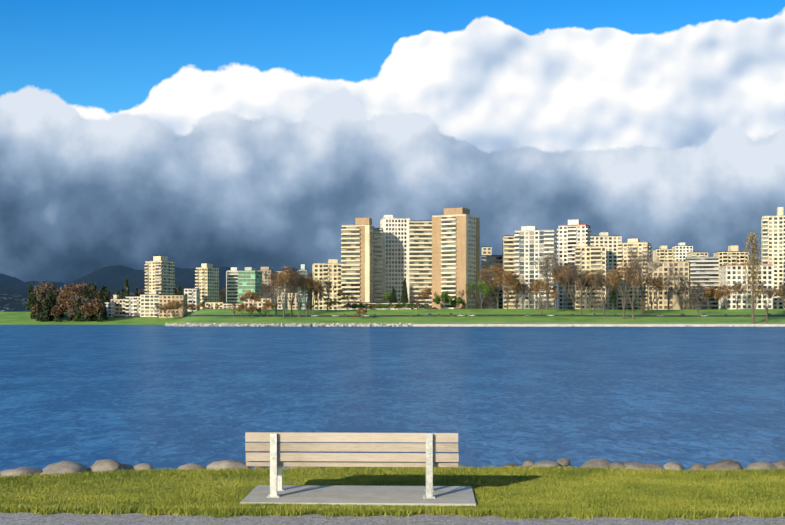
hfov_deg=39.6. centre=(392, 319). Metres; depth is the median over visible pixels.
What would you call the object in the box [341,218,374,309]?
building
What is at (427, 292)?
autumn tree
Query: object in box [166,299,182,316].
autumn tree
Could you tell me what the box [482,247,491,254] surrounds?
building
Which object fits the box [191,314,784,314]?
road kerb
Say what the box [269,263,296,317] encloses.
autumn tree
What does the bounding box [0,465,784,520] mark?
lawn
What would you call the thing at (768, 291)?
bare tree
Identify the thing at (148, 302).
building
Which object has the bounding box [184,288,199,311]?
building
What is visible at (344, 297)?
bare tree
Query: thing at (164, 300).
building
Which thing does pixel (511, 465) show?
shore rock
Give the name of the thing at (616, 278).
autumn tree
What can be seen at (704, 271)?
building
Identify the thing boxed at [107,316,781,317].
road kerb
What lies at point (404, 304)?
green tree
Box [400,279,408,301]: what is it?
dark conifer tree
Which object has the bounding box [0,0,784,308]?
sky
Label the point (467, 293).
bare tree
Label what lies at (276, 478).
bench frame
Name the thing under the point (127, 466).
shore pebble
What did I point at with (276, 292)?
bare tree
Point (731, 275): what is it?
building
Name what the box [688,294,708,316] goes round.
bare tree
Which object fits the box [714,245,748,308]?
building
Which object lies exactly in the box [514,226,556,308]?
building
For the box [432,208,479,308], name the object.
building
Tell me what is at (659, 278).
bare tree
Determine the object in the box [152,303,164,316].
bare tree
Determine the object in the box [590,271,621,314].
bare tree
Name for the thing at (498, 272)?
autumn tree
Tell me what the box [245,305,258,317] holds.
autumn tree
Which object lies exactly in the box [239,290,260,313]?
autumn tree
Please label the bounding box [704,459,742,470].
shore rock
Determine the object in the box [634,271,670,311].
autumn tree
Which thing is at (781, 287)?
bare tree
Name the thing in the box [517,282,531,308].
bare tree
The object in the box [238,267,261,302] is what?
building
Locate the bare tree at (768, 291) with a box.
[755,280,774,323]
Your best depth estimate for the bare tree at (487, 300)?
713.61 m
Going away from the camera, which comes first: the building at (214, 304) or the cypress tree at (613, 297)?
the cypress tree at (613, 297)
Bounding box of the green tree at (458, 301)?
[450,297,465,308]
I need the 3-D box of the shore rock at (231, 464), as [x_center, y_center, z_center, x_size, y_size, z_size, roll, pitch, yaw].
[-2.218,1.998,14.769,0.526,0.223,0.469,0,0,39]
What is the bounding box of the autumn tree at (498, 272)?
[476,260,510,308]
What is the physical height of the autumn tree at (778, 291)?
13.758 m
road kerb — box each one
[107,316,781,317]
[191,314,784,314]
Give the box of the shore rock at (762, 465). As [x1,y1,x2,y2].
[746,462,777,469]
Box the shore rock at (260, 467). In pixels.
[255,466,267,469]
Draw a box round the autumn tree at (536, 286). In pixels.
[529,277,561,314]
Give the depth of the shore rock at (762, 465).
14.60 m
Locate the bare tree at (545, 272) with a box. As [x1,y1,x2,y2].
[532,251,571,309]
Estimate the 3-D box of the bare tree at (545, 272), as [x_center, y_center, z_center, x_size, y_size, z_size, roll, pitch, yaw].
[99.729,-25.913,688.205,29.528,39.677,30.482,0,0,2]
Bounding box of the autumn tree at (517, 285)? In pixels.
[504,281,529,308]
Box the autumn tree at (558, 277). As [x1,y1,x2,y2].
[550,263,581,309]
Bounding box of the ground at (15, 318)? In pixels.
[0,309,784,516]
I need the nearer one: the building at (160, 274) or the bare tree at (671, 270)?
the bare tree at (671, 270)
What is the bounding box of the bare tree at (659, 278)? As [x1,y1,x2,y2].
[649,274,671,309]
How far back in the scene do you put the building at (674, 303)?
730.00 m
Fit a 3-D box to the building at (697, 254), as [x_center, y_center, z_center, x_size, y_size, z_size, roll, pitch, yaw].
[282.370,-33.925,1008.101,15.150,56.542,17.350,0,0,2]
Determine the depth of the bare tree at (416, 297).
699.39 m
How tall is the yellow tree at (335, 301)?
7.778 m
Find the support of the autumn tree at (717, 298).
on the ground at (15, 318)
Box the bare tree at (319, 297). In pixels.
[314,293,324,309]
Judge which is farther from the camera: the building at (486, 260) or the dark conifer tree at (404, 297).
the building at (486, 260)
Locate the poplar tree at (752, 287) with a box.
[741,232,765,322]
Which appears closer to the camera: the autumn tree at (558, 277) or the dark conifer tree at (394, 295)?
the autumn tree at (558, 277)
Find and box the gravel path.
[0,512,784,524]
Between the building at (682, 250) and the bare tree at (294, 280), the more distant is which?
the building at (682, 250)
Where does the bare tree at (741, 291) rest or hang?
on the ground at (15, 318)
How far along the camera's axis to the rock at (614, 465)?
14.67 m
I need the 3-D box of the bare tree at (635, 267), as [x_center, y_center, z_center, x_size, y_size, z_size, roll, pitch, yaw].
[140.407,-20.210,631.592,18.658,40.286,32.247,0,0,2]
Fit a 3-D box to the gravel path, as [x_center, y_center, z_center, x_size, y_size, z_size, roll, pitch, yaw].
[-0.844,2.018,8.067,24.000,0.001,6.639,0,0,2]
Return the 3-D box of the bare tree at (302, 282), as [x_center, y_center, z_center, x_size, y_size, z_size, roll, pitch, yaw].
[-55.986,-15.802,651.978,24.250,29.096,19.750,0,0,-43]
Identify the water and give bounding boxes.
[0,325,784,495]
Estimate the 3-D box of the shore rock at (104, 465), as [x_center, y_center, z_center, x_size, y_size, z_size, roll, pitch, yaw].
[-3.821,1.976,14.462,0.586,0.259,0.474,0,0,36]
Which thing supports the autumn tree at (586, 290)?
on the ground at (15, 318)
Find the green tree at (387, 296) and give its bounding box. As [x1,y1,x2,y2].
[381,292,393,301]
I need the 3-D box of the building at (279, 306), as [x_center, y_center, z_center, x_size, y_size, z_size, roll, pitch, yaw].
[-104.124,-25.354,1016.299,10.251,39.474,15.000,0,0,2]
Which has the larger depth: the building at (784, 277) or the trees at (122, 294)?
the trees at (122, 294)
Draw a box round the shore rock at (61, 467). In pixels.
[40,461,87,476]
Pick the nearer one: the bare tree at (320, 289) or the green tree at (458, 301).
the bare tree at (320, 289)
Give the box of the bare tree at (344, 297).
[341,293,356,309]
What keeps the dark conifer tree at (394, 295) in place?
on the ground at (15, 318)
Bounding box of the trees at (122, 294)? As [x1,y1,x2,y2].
[107,279,311,309]
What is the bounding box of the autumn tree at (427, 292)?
[420,286,439,308]
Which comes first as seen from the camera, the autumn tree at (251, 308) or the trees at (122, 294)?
the autumn tree at (251, 308)
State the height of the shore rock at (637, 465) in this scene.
0.228 m
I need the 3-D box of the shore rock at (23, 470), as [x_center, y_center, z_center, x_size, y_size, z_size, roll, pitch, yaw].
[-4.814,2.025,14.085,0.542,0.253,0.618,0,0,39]
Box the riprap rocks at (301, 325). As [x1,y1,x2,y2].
[165,322,777,326]
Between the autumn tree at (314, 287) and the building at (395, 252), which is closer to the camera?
the autumn tree at (314, 287)
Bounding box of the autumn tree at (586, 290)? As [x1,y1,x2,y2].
[574,274,599,309]
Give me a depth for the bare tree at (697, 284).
693.56 m
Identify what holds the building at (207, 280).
on the ground at (15, 318)
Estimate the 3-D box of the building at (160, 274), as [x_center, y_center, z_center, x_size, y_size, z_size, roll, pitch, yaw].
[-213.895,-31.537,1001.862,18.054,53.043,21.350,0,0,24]
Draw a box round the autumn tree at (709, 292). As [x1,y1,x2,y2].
[700,283,715,309]
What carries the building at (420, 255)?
on the ground at (15, 318)
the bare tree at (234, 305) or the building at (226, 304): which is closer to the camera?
the bare tree at (234, 305)
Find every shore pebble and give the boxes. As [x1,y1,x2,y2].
[122,463,132,470]
[521,460,533,466]
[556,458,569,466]
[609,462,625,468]
[690,463,704,470]
[775,460,784,469]
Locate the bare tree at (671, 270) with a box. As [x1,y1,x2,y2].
[664,262,686,309]
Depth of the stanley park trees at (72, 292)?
891.90 m
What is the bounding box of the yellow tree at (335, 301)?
[328,299,340,308]
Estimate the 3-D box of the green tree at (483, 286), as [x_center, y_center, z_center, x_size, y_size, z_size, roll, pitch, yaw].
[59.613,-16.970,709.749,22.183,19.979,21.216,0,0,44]
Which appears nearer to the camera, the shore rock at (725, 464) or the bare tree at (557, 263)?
the shore rock at (725, 464)
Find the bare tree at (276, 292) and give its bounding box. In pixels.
[261,268,285,315]
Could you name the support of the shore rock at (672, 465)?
on the ground at (15, 318)
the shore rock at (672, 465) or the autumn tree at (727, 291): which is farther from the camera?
the autumn tree at (727, 291)
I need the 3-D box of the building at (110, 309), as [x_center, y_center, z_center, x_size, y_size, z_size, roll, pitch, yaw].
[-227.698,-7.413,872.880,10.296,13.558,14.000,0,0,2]
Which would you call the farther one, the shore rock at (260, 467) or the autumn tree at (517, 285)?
the autumn tree at (517, 285)
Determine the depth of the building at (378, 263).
748.57 m
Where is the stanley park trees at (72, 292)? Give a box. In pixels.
[25,281,110,314]
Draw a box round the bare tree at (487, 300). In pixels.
[483,292,496,308]
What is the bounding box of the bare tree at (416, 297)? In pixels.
[411,294,423,309]
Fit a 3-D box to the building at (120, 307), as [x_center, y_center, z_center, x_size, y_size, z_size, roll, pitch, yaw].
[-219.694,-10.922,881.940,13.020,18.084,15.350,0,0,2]
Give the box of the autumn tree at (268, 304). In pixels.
[262,300,274,316]
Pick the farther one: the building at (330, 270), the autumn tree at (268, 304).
the building at (330, 270)
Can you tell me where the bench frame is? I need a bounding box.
[267,433,435,497]
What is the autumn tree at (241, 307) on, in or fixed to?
on the ground at (15, 318)
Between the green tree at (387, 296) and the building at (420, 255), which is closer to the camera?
the green tree at (387, 296)
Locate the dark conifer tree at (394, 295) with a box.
[390,288,397,301]
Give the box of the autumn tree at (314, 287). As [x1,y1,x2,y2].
[298,275,325,314]
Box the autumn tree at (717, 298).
[712,293,721,308]
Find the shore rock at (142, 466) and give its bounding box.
[132,463,152,470]
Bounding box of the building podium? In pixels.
[347,302,428,309]
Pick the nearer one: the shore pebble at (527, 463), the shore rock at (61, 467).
the shore rock at (61, 467)
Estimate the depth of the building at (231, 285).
969.70 m
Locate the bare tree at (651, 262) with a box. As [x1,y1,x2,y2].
[623,242,664,314]
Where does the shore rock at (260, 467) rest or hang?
on the ground at (15, 318)
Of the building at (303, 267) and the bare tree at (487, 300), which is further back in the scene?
the building at (303, 267)
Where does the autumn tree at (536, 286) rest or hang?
on the ground at (15, 318)
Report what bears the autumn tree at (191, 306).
on the ground at (15, 318)
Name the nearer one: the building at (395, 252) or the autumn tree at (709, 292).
the autumn tree at (709, 292)
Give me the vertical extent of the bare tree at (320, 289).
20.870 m
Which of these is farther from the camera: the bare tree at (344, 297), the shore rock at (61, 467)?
the bare tree at (344, 297)
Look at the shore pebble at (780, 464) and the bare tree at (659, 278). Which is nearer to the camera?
the shore pebble at (780, 464)
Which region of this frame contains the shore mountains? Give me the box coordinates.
[0,265,480,311]
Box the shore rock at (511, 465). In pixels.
[503,464,519,467]
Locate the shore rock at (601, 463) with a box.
[581,458,609,468]
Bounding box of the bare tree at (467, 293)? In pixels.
[458,288,476,308]
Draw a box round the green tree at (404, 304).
[401,302,408,307]
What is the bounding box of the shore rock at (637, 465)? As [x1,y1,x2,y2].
[622,462,664,470]
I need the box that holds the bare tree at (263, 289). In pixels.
[252,283,279,314]
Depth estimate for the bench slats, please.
12.27 m
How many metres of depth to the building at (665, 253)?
991.97 m
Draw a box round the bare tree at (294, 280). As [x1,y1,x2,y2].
[282,266,302,315]
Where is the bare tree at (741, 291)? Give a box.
[730,282,747,308]
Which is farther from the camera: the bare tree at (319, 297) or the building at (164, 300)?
the building at (164, 300)
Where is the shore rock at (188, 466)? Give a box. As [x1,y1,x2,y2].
[177,463,205,469]
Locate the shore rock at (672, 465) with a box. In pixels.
[663,461,684,470]
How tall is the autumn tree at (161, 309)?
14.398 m
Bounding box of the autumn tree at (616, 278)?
[603,257,644,318]
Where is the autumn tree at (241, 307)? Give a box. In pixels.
[237,303,246,316]
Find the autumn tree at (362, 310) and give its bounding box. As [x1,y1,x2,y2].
[356,308,366,317]
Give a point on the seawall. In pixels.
(598, 325)
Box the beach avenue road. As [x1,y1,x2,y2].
[52,314,784,317]
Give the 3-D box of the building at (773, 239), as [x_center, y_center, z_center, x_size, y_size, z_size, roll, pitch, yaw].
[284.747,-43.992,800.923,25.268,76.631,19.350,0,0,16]
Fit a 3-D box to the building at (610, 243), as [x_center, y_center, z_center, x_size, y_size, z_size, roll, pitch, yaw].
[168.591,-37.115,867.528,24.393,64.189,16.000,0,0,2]
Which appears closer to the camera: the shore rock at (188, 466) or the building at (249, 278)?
the shore rock at (188, 466)
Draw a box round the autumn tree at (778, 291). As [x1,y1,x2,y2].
[767,289,784,308]
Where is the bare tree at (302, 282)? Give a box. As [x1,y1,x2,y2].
[286,271,314,316]
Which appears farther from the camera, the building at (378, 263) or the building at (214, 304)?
the building at (214, 304)
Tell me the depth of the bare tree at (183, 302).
833.70 m
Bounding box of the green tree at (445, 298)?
[432,291,452,308]
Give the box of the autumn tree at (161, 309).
[159,302,176,316]
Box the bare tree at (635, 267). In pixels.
[621,252,648,318]
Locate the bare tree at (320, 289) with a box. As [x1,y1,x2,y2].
[301,283,324,313]
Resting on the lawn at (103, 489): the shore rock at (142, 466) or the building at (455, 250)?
the shore rock at (142, 466)
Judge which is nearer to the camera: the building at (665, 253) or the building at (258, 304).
the building at (258, 304)
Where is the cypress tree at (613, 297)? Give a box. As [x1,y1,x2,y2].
[609,270,616,309]
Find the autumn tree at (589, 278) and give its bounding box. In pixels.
[576,265,609,312]
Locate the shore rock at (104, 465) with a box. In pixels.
[87,459,123,473]
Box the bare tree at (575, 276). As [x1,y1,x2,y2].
[557,264,607,313]
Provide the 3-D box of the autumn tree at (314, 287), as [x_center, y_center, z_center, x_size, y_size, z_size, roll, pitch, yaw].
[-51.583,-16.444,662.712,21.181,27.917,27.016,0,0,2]
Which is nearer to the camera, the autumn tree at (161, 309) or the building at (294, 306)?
the autumn tree at (161, 309)
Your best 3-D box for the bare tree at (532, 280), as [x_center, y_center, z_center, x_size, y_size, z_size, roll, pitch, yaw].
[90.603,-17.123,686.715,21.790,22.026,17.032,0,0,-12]
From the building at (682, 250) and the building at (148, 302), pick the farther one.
the building at (682, 250)
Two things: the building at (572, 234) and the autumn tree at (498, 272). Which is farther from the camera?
the building at (572, 234)
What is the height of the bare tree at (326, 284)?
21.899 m
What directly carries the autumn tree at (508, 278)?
on the ground at (15, 318)
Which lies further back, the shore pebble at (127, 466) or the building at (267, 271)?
the building at (267, 271)
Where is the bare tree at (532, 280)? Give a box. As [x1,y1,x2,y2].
[520,278,551,309]
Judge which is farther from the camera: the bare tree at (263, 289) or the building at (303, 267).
the building at (303, 267)
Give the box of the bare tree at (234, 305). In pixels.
[224,302,238,315]
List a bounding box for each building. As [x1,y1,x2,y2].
[105,302,115,316]
[111,295,124,315]
[125,296,139,315]
[140,291,162,316]
[145,256,174,294]
[159,295,187,317]
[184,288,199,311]
[195,263,218,309]
[205,302,226,308]
[223,303,242,308]
[226,267,237,302]
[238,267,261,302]
[244,298,273,308]
[257,267,272,297]
[273,293,296,309]
[274,271,286,308]
[297,264,308,309]
[312,259,341,309]
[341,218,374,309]
[373,228,382,301]
[380,215,409,301]
[409,221,431,308]
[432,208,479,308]
[481,255,501,308]
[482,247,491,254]
[502,235,514,308]
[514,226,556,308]
[557,220,591,308]
[575,243,605,308]
[590,232,621,308]
[617,239,651,309]
[648,259,689,309]
[653,246,675,261]
[672,243,692,260]
[685,256,718,309]
[687,252,707,256]
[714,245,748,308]
[720,264,772,308]
[761,207,784,308]
[783,263,784,308]
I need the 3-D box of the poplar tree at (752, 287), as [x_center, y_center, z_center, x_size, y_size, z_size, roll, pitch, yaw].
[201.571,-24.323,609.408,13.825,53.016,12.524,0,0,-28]
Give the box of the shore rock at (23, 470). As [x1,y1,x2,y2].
[0,467,42,477]
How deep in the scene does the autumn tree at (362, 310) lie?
640.27 m
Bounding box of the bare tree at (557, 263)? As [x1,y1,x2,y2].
[541,254,571,308]
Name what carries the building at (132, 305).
on the ground at (15, 318)
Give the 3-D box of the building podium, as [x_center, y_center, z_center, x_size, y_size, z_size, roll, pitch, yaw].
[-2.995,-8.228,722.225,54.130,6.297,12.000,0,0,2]
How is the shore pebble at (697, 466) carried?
on the ground at (15, 318)
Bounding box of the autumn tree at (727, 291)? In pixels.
[714,283,739,309]
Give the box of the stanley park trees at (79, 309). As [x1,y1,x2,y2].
[30,295,107,321]
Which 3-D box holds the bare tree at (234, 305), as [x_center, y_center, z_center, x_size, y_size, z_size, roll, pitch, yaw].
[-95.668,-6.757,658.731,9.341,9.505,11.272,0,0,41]
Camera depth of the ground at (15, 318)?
650.71 m
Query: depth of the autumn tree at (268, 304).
650.60 m
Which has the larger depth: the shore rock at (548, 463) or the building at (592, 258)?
the building at (592, 258)
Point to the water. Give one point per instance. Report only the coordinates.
(161, 396)
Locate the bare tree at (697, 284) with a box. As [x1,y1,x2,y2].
[675,279,704,309]
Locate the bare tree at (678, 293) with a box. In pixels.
[667,282,689,309]
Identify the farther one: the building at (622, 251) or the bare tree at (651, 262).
the building at (622, 251)
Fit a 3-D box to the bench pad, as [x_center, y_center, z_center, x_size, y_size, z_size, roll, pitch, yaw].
[-0.360,2.032,12.474,2.570,0.080,1.240,0,0,2]
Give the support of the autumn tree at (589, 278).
on the ground at (15, 318)
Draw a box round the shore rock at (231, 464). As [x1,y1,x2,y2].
[206,459,250,469]
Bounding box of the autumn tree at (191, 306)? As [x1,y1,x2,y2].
[186,303,198,312]
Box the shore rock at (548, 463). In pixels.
[530,460,558,468]
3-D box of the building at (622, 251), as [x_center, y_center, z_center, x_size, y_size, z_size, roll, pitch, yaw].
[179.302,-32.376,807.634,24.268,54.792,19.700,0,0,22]
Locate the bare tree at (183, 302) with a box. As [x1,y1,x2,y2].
[177,300,189,318]
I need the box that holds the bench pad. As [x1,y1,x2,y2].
[240,485,475,505]
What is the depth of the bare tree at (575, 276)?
660.77 m
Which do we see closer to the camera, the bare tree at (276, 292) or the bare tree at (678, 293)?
the bare tree at (276, 292)
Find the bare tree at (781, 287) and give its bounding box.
[773,284,784,309]
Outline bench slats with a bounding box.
[245,432,458,466]
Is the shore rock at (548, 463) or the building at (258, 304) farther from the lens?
the building at (258, 304)
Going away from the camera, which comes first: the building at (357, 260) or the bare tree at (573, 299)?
the bare tree at (573, 299)
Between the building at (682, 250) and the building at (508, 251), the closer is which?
the building at (508, 251)
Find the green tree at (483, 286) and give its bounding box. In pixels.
[465,279,497,308]
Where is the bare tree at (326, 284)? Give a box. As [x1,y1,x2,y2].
[317,279,345,310]
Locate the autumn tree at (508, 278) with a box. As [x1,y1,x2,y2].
[492,269,528,309]
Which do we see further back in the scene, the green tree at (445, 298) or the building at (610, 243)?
the building at (610, 243)
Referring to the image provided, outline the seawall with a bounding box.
[171,324,784,326]
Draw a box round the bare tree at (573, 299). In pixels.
[559,270,580,308]
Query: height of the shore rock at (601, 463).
0.278 m

